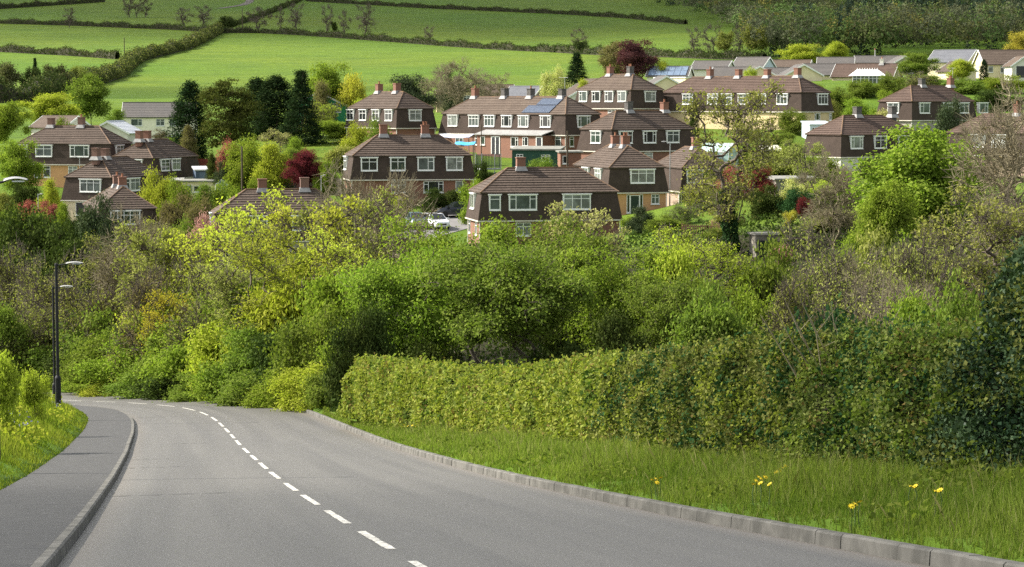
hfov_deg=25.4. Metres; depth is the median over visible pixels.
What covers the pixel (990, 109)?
shrub
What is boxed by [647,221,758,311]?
tree
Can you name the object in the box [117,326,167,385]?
shrub
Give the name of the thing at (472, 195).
window
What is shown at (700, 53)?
hedgerow
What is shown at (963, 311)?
shrub
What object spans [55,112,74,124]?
shrub
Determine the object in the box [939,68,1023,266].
tree
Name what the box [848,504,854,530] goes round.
yellow flower
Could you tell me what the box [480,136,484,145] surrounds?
window
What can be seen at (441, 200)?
shrub
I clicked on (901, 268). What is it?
shrub
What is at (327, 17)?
tree
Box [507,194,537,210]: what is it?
window
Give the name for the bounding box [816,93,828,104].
window
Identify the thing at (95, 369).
shrub
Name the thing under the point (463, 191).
shrub
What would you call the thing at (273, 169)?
shrub
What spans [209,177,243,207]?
shrub
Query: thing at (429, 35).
tree
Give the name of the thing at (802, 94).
house
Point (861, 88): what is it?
shrub
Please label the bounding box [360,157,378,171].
window
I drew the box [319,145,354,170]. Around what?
shrub
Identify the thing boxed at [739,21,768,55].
tree
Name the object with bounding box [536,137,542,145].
window
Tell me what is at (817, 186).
shrub
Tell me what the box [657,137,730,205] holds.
house
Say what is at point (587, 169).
window
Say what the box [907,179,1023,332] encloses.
tree
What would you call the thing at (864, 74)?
conservatory
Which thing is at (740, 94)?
window
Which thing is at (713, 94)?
window
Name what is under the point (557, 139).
window
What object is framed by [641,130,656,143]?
window
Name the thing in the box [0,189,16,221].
shrub
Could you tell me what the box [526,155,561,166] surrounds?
shrub
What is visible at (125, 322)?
shrub
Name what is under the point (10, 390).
shrub
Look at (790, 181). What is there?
shrub
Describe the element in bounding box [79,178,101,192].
window
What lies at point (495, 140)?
door
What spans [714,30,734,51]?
tree
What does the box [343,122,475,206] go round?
house
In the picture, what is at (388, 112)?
window
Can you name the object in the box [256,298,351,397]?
shrub
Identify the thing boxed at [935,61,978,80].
bungalow
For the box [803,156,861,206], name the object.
shrub
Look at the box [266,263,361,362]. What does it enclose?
shrub
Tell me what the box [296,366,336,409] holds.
shrub
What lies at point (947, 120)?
shrub
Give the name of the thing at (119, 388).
shrub
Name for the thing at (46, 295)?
shrub
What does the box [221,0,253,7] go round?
farm track
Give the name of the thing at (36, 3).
hedgerow
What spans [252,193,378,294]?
tree
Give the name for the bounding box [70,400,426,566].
road marking
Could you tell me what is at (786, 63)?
bungalow
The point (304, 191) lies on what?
house
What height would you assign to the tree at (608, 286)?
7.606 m
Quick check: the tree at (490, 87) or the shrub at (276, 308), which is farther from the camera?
the tree at (490, 87)
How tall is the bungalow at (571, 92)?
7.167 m
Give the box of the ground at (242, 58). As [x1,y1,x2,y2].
[0,0,1023,561]
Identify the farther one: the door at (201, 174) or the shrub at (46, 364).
the door at (201, 174)
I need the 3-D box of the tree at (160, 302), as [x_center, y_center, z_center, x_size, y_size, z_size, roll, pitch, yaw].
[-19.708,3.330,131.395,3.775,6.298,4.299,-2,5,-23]
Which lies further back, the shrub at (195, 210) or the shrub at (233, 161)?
the shrub at (233, 161)
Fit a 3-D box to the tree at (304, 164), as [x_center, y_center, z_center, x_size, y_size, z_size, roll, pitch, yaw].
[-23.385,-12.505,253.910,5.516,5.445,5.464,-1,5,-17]
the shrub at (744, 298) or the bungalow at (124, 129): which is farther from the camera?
the bungalow at (124, 129)
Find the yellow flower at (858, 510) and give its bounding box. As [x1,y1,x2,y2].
[856,500,862,526]
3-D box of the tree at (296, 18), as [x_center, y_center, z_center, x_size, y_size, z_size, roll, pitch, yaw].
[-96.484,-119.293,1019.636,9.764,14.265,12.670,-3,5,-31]
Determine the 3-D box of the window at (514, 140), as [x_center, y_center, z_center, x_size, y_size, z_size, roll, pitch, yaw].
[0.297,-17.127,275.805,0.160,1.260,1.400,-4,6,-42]
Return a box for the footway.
[0,405,130,566]
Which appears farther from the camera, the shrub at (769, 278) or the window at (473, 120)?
the window at (473, 120)
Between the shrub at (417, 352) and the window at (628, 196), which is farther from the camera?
the window at (628, 196)
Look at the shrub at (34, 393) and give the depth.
78.44 m
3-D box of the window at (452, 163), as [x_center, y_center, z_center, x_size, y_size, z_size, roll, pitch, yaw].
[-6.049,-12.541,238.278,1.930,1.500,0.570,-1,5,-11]
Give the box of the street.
[365,212,466,241]
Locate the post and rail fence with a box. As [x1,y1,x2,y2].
[681,221,719,235]
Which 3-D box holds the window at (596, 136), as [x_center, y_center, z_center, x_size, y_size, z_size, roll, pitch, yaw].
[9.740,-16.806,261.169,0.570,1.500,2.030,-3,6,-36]
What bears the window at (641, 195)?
in the house at (630, 173)
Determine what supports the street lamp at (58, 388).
on the ground at (242, 58)
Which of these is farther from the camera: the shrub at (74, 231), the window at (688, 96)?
the window at (688, 96)
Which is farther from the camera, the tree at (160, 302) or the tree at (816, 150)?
the tree at (816, 150)
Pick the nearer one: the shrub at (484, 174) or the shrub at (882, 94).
the shrub at (484, 174)
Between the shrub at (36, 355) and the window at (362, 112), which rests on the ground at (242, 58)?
the shrub at (36, 355)
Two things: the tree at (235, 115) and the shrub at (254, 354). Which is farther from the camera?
the tree at (235, 115)
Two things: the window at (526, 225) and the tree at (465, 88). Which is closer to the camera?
the window at (526, 225)
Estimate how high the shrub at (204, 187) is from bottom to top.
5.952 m
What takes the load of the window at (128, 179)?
in the house at (82, 184)
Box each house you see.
[17,114,132,187]
[60,148,162,221]
[82,172,158,237]
[113,130,198,180]
[122,102,196,138]
[209,177,350,264]
[300,93,348,122]
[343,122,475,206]
[344,81,437,139]
[438,77,601,157]
[465,157,622,245]
[510,146,564,166]
[573,132,668,214]
[575,64,664,117]
[576,99,694,160]
[653,77,690,82]
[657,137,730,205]
[663,67,833,129]
[803,106,919,170]
[876,76,988,132]
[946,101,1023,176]
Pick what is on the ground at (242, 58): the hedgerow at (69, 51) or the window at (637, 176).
the hedgerow at (69, 51)
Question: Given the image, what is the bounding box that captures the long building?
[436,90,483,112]
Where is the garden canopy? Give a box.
[455,142,475,166]
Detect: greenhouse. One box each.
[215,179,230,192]
[702,143,737,170]
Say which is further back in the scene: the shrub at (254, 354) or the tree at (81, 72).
the tree at (81, 72)
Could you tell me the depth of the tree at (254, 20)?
1021.64 m
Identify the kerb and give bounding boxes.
[30,405,134,566]
[292,408,1023,566]
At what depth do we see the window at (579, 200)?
203.94 m
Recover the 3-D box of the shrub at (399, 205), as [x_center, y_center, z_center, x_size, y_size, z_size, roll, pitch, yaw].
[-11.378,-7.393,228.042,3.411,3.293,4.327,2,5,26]
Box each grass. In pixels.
[0,391,88,489]
[322,412,1023,561]
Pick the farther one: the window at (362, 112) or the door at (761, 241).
the window at (362, 112)
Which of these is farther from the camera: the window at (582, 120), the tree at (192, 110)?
the tree at (192, 110)
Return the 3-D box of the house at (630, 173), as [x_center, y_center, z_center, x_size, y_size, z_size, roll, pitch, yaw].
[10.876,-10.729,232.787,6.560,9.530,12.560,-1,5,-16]
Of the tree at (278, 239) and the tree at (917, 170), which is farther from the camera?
the tree at (917, 170)
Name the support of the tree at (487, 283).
on the ground at (242, 58)
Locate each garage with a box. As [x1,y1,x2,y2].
[767,175,813,196]
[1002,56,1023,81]
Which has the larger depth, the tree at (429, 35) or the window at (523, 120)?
the tree at (429, 35)
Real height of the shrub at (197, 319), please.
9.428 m
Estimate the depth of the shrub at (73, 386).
139.40 m
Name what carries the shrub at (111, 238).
on the ground at (242, 58)
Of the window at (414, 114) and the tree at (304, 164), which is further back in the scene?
the window at (414, 114)
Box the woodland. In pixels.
[656,0,1023,57]
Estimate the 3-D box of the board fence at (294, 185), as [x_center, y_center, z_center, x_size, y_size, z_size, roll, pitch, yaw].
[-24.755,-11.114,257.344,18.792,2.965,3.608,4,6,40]
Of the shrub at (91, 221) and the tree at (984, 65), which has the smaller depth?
the shrub at (91, 221)
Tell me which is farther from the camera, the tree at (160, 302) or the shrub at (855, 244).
the shrub at (855, 244)
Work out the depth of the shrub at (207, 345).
121.52 m
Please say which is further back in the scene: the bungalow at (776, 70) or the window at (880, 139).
the bungalow at (776, 70)
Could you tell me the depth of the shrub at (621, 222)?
200.06 m
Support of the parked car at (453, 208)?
on the street
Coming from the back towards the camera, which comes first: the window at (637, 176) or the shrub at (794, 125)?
the shrub at (794, 125)
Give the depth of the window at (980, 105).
307.88 m
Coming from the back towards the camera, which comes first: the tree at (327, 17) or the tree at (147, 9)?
the tree at (147, 9)
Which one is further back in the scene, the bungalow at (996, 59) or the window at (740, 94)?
the bungalow at (996, 59)
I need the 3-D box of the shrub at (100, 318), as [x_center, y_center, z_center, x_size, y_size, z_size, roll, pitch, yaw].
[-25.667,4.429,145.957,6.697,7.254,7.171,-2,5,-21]
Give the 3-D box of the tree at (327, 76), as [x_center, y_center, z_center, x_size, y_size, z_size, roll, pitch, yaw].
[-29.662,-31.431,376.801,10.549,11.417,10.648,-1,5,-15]
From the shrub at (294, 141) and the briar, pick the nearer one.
the briar
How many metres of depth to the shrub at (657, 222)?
191.58 m
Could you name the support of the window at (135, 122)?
in the house at (145, 116)
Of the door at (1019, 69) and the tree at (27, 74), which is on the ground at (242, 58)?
the tree at (27, 74)
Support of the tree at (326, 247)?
on the ground at (242, 58)
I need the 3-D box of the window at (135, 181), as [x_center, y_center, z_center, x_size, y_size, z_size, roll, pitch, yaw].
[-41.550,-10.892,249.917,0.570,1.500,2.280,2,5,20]
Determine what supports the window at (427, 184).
in the house at (438, 161)
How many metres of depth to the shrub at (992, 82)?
349.36 m
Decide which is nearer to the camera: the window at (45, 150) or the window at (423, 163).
the window at (423, 163)
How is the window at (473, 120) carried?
in the house at (506, 120)
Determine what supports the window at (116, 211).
in the house at (120, 188)
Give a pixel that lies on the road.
(422, 510)
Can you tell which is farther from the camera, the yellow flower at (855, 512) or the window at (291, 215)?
the window at (291, 215)
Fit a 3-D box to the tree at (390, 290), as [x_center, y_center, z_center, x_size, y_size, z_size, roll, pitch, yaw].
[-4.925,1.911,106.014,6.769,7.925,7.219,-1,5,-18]
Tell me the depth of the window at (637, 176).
227.01 m
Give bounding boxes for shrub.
[0,183,43,208]
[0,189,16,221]
[0,196,72,309]
[0,202,23,242]
[0,232,44,328]
[0,274,70,376]
[0,301,40,384]
[0,349,24,431]
[8,242,91,328]
[16,205,56,251]
[17,199,40,219]
[17,364,55,420]
[18,308,120,376]
[24,321,62,375]
[29,208,99,310]
[29,343,77,391]
[35,199,58,221]
[36,177,62,214]
[45,245,131,358]
[47,330,121,390]
[51,202,75,236]
[51,374,103,393]
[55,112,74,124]
[59,296,124,365]
[64,331,146,395]
[66,217,81,240]
[68,225,133,310]
[71,189,124,247]
[76,375,124,396]
[97,252,179,373]
[98,370,144,398]
[101,107,129,123]
[107,305,135,359]
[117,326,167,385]
[121,286,186,366]
[125,369,184,400]
[126,221,155,259]
[132,320,199,390]
[135,285,206,379]
[137,161,177,228]
[151,128,170,138]
[152,369,211,402]
[155,172,202,227]
[156,185,194,233]
[159,243,247,383]
[164,213,194,275]
[169,285,242,384]
[177,191,214,237]
[178,309,252,401]
[179,363,248,403]
[186,211,222,269]
[192,181,214,219]
[193,320,273,399]
[205,363,265,406]
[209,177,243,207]
[211,157,229,183]
[214,138,235,173]
[214,263,287,372]
[221,132,269,190]
[235,247,347,365]
[235,366,288,407]
[239,311,314,401]
[245,139,295,187]
[246,172,270,187]
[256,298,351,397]
[263,356,326,412]
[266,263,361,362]
[280,147,300,166]
[284,135,304,157]
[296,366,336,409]
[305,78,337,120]
[310,159,343,194]
[313,297,401,411]
[313,320,358,372]
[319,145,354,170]
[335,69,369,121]
[335,120,369,147]
[344,195,393,228]
[355,299,406,357]
[357,110,391,145]
[383,196,413,217]
[399,335,464,365]
[416,186,448,211]
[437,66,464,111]
[445,185,467,205]
[456,174,482,223]
[473,158,492,182]
[516,335,593,364]
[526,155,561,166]
[535,63,574,95]
[577,78,588,87]
[583,304,653,357]
[617,214,634,234]
[623,204,654,235]
[640,212,685,233]
[650,235,716,335]
[653,267,767,346]
[656,60,670,70]
[662,201,706,224]
[668,177,720,211]
[693,168,732,189]
[699,227,722,238]
[711,213,743,227]
[713,162,749,197]
[720,275,803,332]
[730,219,822,325]
[735,146,755,167]
[742,146,808,175]
[743,65,759,75]
[747,181,785,220]
[756,256,850,337]
[759,291,857,450]
[762,239,776,254]
[768,130,795,147]
[769,203,886,319]
[772,246,792,264]
[774,174,810,212]
[775,184,815,218]
[776,107,811,134]
[779,143,804,161]
[782,210,797,225]
[794,155,819,174]
[794,196,815,216]
[799,209,873,231]
[802,235,899,327]
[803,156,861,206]
[808,178,831,212]
[813,275,909,329]
[824,228,884,280]
[830,85,856,112]
[831,99,842,119]
[835,192,865,209]
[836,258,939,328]
[839,96,876,116]
[845,78,880,97]
[848,209,918,292]
[854,218,974,328]
[858,153,884,178]
[864,105,876,114]
[873,71,907,94]
[875,89,892,99]
[875,108,897,120]
[880,282,936,363]
[887,203,993,316]
[897,266,990,366]
[898,70,936,87]
[905,75,946,86]
[928,93,966,142]
[942,77,988,93]
[956,182,1023,316]
[969,85,1023,112]
[982,73,1023,92]
[988,103,999,112]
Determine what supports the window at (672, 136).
in the house at (648, 131)
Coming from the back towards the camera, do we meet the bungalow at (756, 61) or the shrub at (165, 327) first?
the bungalow at (756, 61)
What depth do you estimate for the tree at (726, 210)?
173.19 m
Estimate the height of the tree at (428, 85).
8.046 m
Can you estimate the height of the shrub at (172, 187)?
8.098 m
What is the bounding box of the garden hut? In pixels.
[747,232,779,257]
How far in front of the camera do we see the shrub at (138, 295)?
136.09 m
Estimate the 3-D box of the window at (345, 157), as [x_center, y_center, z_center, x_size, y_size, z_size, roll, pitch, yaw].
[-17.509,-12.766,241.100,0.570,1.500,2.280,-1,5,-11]
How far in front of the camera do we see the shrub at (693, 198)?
209.44 m
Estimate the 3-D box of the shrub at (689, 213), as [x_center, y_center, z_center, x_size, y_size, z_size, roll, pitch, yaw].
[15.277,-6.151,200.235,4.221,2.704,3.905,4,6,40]
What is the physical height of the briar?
2.850 m
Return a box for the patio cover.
[440,134,473,151]
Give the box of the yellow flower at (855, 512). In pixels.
[853,502,857,531]
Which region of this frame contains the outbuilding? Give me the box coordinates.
[180,179,215,198]
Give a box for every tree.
[0,61,22,87]
[0,97,37,143]
[0,138,48,194]
[11,91,87,123]
[20,66,42,87]
[32,58,37,75]
[42,62,70,81]
[62,7,77,27]
[62,69,113,124]
[66,232,145,320]
[70,65,89,78]
[82,194,188,323]
[109,220,208,311]
[121,0,132,16]
[127,228,218,300]
[129,0,143,17]
[133,219,184,290]
[137,0,152,16]
[137,289,195,355]
[157,217,270,314]
[161,79,218,161]
[175,6,194,25]
[178,125,199,164]
[191,247,295,341]
[192,77,268,149]
[193,4,211,24]
[197,183,310,307]
[204,153,216,179]
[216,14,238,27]
[218,218,365,331]
[238,76,280,139]
[244,73,300,140]
[246,6,273,29]
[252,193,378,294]
[257,128,290,159]
[272,223,377,315]
[274,69,328,144]
[275,7,283,27]
[281,147,322,187]
[286,2,303,29]
[289,185,398,312]
[295,168,408,306]
[306,61,353,103]
[309,101,340,134]
[312,152,442,299]
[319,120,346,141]
[322,4,333,32]
[324,237,462,358]
[331,21,337,31]
[337,10,352,31]
[355,4,378,34]
[373,204,539,365]
[387,71,437,105]
[400,234,602,365]
[415,71,447,113]
[423,26,435,38]
[426,56,493,107]
[477,71,510,95]
[481,206,639,358]
[535,200,631,272]
[554,237,687,352]
[563,52,588,85]
[569,28,587,42]
[572,40,590,49]
[597,40,623,74]
[609,269,729,348]
[614,38,660,77]
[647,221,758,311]
[676,78,786,255]
[686,26,701,49]
[688,106,701,136]
[699,23,721,51]
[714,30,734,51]
[731,22,746,51]
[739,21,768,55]
[741,163,780,203]
[772,43,827,62]
[773,138,831,185]
[791,153,869,249]
[822,40,852,56]
[837,120,994,248]
[848,177,925,262]
[892,52,942,79]
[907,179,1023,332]
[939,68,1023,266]
[944,58,977,80]
[950,112,1019,207]
[977,59,988,83]
[1002,30,1023,48]
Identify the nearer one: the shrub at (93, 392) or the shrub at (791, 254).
the shrub at (93, 392)
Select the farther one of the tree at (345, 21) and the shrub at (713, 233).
the tree at (345, 21)
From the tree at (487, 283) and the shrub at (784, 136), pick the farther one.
the shrub at (784, 136)
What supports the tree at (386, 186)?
on the ground at (242, 58)
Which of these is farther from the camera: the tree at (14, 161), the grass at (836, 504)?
the tree at (14, 161)
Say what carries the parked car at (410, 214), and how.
on the street
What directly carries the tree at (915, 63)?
on the ground at (242, 58)
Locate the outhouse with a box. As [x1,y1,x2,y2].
[556,150,582,166]
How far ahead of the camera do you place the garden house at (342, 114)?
373.10 m
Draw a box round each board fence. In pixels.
[198,159,207,165]
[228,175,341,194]
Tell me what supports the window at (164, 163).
in the house at (166, 156)
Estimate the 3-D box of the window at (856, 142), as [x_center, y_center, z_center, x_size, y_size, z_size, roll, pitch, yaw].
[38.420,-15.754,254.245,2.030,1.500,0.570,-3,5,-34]
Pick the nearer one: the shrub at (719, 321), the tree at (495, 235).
the shrub at (719, 321)
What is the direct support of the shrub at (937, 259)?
on the ground at (242, 58)
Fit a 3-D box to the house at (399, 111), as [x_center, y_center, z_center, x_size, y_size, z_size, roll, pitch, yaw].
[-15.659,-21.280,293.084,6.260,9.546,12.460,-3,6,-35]
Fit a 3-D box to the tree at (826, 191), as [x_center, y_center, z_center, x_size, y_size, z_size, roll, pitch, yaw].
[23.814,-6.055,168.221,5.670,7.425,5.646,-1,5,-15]
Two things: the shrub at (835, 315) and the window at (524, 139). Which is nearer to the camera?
the shrub at (835, 315)
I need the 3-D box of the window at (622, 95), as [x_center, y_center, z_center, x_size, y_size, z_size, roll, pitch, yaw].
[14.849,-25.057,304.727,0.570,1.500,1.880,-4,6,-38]
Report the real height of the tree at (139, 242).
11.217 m
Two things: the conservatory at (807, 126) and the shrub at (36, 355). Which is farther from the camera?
the conservatory at (807, 126)
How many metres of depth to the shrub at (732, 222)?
189.85 m
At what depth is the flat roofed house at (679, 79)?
377.44 m
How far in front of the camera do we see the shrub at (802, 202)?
187.97 m
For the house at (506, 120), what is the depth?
278.04 m
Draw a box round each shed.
[173,178,184,197]
[191,166,207,178]
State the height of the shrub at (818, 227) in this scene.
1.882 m
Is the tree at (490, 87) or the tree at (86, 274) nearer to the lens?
the tree at (86, 274)
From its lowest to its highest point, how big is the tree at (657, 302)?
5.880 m
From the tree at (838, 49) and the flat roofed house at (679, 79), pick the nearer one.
the flat roofed house at (679, 79)
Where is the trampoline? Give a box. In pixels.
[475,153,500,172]
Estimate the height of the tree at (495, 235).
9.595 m
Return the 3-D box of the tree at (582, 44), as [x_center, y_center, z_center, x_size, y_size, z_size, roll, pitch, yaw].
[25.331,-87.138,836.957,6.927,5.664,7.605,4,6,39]
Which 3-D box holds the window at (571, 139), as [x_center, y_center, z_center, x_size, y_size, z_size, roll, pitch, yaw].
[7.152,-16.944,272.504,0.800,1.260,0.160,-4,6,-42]
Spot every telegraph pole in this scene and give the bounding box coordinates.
[241,146,242,190]
[481,124,481,153]
[566,131,567,166]
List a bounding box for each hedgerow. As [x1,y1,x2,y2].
[0,0,104,8]
[0,17,207,30]
[0,42,121,58]
[0,66,69,102]
[41,21,224,90]
[220,0,301,27]
[223,25,557,51]
[306,0,687,23]
[553,43,769,59]
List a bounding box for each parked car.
[404,212,426,227]
[424,213,449,228]
[436,201,464,216]
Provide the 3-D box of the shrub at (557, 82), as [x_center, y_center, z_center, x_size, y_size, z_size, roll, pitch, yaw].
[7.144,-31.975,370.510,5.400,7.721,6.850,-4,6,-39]
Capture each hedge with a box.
[337,344,656,442]
[582,302,892,460]
[774,299,989,469]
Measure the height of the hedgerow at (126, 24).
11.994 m
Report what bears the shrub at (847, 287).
on the ground at (242, 58)
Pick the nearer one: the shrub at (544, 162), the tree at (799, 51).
the shrub at (544, 162)
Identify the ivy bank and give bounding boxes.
[907,203,1023,475]
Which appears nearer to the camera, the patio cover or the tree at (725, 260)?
the tree at (725, 260)
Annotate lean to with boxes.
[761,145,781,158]
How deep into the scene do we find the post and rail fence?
186.70 m
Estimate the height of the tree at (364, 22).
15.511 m
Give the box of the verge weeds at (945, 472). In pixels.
[322,406,1023,537]
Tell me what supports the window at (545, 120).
in the house at (506, 120)
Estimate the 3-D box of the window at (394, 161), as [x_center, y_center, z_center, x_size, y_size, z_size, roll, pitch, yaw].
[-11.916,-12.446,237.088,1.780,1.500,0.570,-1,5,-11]
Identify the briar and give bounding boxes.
[760,270,914,397]
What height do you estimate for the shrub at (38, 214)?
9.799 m
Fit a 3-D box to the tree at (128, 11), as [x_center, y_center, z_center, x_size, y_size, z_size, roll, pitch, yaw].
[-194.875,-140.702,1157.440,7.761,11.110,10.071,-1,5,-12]
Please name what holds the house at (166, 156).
on the ground at (242, 58)
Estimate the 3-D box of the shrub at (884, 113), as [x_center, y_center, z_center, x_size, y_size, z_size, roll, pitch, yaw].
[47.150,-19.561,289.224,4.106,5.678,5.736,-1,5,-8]
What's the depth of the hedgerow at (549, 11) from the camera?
1238.89 m
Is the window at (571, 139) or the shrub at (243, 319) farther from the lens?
the window at (571, 139)
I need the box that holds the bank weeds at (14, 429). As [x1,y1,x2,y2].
[0,387,74,448]
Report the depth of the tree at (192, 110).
290.32 m
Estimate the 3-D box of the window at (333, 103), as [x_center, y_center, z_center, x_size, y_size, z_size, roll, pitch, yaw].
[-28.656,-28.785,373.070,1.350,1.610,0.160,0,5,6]
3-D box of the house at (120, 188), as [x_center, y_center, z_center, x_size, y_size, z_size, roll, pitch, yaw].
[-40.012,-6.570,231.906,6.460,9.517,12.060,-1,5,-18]
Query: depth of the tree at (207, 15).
1059.04 m
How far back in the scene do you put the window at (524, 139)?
274.37 m
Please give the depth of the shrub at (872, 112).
305.12 m
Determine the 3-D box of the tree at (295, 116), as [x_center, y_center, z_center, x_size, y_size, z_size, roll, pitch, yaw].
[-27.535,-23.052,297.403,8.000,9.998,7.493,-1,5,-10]
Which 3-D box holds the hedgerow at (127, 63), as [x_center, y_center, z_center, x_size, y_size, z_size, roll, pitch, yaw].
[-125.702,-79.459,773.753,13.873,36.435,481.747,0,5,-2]
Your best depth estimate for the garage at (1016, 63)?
399.51 m
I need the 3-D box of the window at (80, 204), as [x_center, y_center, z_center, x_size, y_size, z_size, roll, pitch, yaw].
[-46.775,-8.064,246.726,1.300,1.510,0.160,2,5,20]
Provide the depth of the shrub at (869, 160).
234.51 m
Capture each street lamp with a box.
[0,176,27,460]
[52,285,72,398]
[55,261,82,406]
[661,141,670,205]
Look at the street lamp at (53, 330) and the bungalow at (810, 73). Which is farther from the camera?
the bungalow at (810, 73)
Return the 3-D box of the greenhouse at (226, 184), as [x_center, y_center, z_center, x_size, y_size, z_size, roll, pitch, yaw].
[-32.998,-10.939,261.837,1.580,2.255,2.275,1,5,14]
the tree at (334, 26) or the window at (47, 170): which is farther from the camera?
the tree at (334, 26)
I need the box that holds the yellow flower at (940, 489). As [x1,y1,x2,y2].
[937,487,942,503]
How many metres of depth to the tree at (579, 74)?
437.37 m
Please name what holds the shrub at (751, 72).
on the ground at (242, 58)
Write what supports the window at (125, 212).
in the house at (120, 188)
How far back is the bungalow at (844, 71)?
388.18 m
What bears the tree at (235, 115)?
on the ground at (242, 58)
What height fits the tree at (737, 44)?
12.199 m
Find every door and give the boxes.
[199,172,204,178]
[491,136,499,153]
[630,195,639,213]
[759,240,764,256]
[1015,66,1023,77]
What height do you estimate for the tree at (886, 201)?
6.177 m
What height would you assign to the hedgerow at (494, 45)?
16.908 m
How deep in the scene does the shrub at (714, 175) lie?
234.22 m
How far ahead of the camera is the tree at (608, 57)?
401.73 m
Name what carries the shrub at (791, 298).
on the ground at (242, 58)
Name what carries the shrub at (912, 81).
on the ground at (242, 58)
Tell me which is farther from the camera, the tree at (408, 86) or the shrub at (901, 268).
the tree at (408, 86)
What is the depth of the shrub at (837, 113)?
298.75 m
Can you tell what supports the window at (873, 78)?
in the conservatory at (864, 74)
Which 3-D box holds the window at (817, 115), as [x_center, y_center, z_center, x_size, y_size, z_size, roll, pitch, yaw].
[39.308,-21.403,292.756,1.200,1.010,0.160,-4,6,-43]
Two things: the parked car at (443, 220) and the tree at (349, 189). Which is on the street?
the parked car at (443, 220)
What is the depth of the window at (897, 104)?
301.55 m
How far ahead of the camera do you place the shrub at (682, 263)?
105.64 m
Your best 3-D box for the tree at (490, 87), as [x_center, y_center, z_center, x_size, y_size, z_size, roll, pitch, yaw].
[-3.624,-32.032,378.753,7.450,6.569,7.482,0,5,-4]
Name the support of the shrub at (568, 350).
on the ground at (242, 58)
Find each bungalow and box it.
[29,115,89,134]
[100,120,141,143]
[483,84,514,95]
[509,85,542,95]
[557,78,597,99]
[645,66,694,80]
[649,75,678,90]
[691,60,734,75]
[712,66,751,75]
[733,57,776,66]
[744,65,777,75]
[764,67,789,74]
[773,59,812,66]
[778,64,823,80]
[803,63,843,79]
[816,57,854,62]
[830,57,903,80]
[854,48,901,62]
[887,55,913,73]
[927,49,976,75]
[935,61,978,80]
[972,49,1023,78]
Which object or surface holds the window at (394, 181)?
in the house at (438, 161)
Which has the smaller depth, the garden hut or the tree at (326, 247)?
the tree at (326, 247)
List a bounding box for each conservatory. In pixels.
[801,121,826,138]
[849,68,885,82]
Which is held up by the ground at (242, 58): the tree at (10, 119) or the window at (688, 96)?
the tree at (10, 119)
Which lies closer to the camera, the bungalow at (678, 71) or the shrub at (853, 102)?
the shrub at (853, 102)
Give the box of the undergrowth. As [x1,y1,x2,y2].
[19,198,1023,411]
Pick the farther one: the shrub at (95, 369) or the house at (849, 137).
the house at (849, 137)
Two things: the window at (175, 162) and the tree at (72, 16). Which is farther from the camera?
the tree at (72, 16)
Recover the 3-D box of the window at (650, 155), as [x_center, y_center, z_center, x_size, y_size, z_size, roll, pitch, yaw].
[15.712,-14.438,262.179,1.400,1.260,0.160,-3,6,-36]
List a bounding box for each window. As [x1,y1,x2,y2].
[35,145,52,156]
[43,166,50,177]
[68,166,76,173]
[69,145,89,156]
[75,202,83,215]
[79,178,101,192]
[110,210,123,224]
[114,144,124,153]
[120,210,140,224]
[127,178,130,189]
[130,177,140,190]
[131,119,142,126]
[156,119,164,126]
[159,158,170,171]
[170,158,180,170]
[248,215,267,231]
[291,215,309,231]
[333,103,340,112]
[343,156,348,169]
[346,109,354,120]
[358,109,367,120]
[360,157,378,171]
[371,109,380,120]
[384,109,393,120]
[389,157,405,170]
[391,181,405,193]
[407,109,421,120]
[416,157,434,170]
[423,181,442,192]
[445,157,462,170]
[447,115,458,126]
[455,138,462,141]
[456,181,462,192]
[468,115,479,126]
[469,192,476,209]
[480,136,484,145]
[483,115,495,126]
[488,194,501,210]
[500,115,512,126]
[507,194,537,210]
[511,137,517,146]
[516,223,530,236]
[517,115,529,126]
[522,137,527,145]
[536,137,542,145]
[539,115,552,127]
[555,137,560,145]
[562,193,591,209]
[569,137,573,146]
[576,115,590,127]
[578,91,588,101]
[581,167,590,172]
[590,130,601,143]
[591,91,601,101]
[594,168,602,179]
[604,91,614,101]
[618,91,626,101]
[618,131,632,143]
[626,195,630,213]
[629,169,655,183]
[640,194,642,207]
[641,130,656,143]
[644,91,655,101]
[644,153,652,158]
[651,194,659,204]
[665,130,679,142]
[682,94,693,104]
[686,169,702,183]
[707,93,718,103]
[721,93,732,104]
[737,93,749,104]
[776,93,788,104]
[815,113,819,120]
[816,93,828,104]
[849,136,863,148]
[853,76,860,82]
[869,76,876,82]
[873,135,886,148]
[887,102,900,113]
[918,102,930,113]
[958,102,969,113]
[976,102,988,112]
[988,66,992,72]
[1000,66,1003,73]
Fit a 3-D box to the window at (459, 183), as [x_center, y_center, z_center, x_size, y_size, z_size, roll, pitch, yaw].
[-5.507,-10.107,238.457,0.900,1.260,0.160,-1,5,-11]
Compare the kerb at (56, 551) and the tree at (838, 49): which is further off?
the tree at (838, 49)
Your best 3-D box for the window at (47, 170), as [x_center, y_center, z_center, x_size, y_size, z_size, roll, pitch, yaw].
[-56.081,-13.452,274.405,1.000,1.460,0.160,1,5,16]
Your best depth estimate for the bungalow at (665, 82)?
356.94 m
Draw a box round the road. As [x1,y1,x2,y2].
[48,393,930,566]

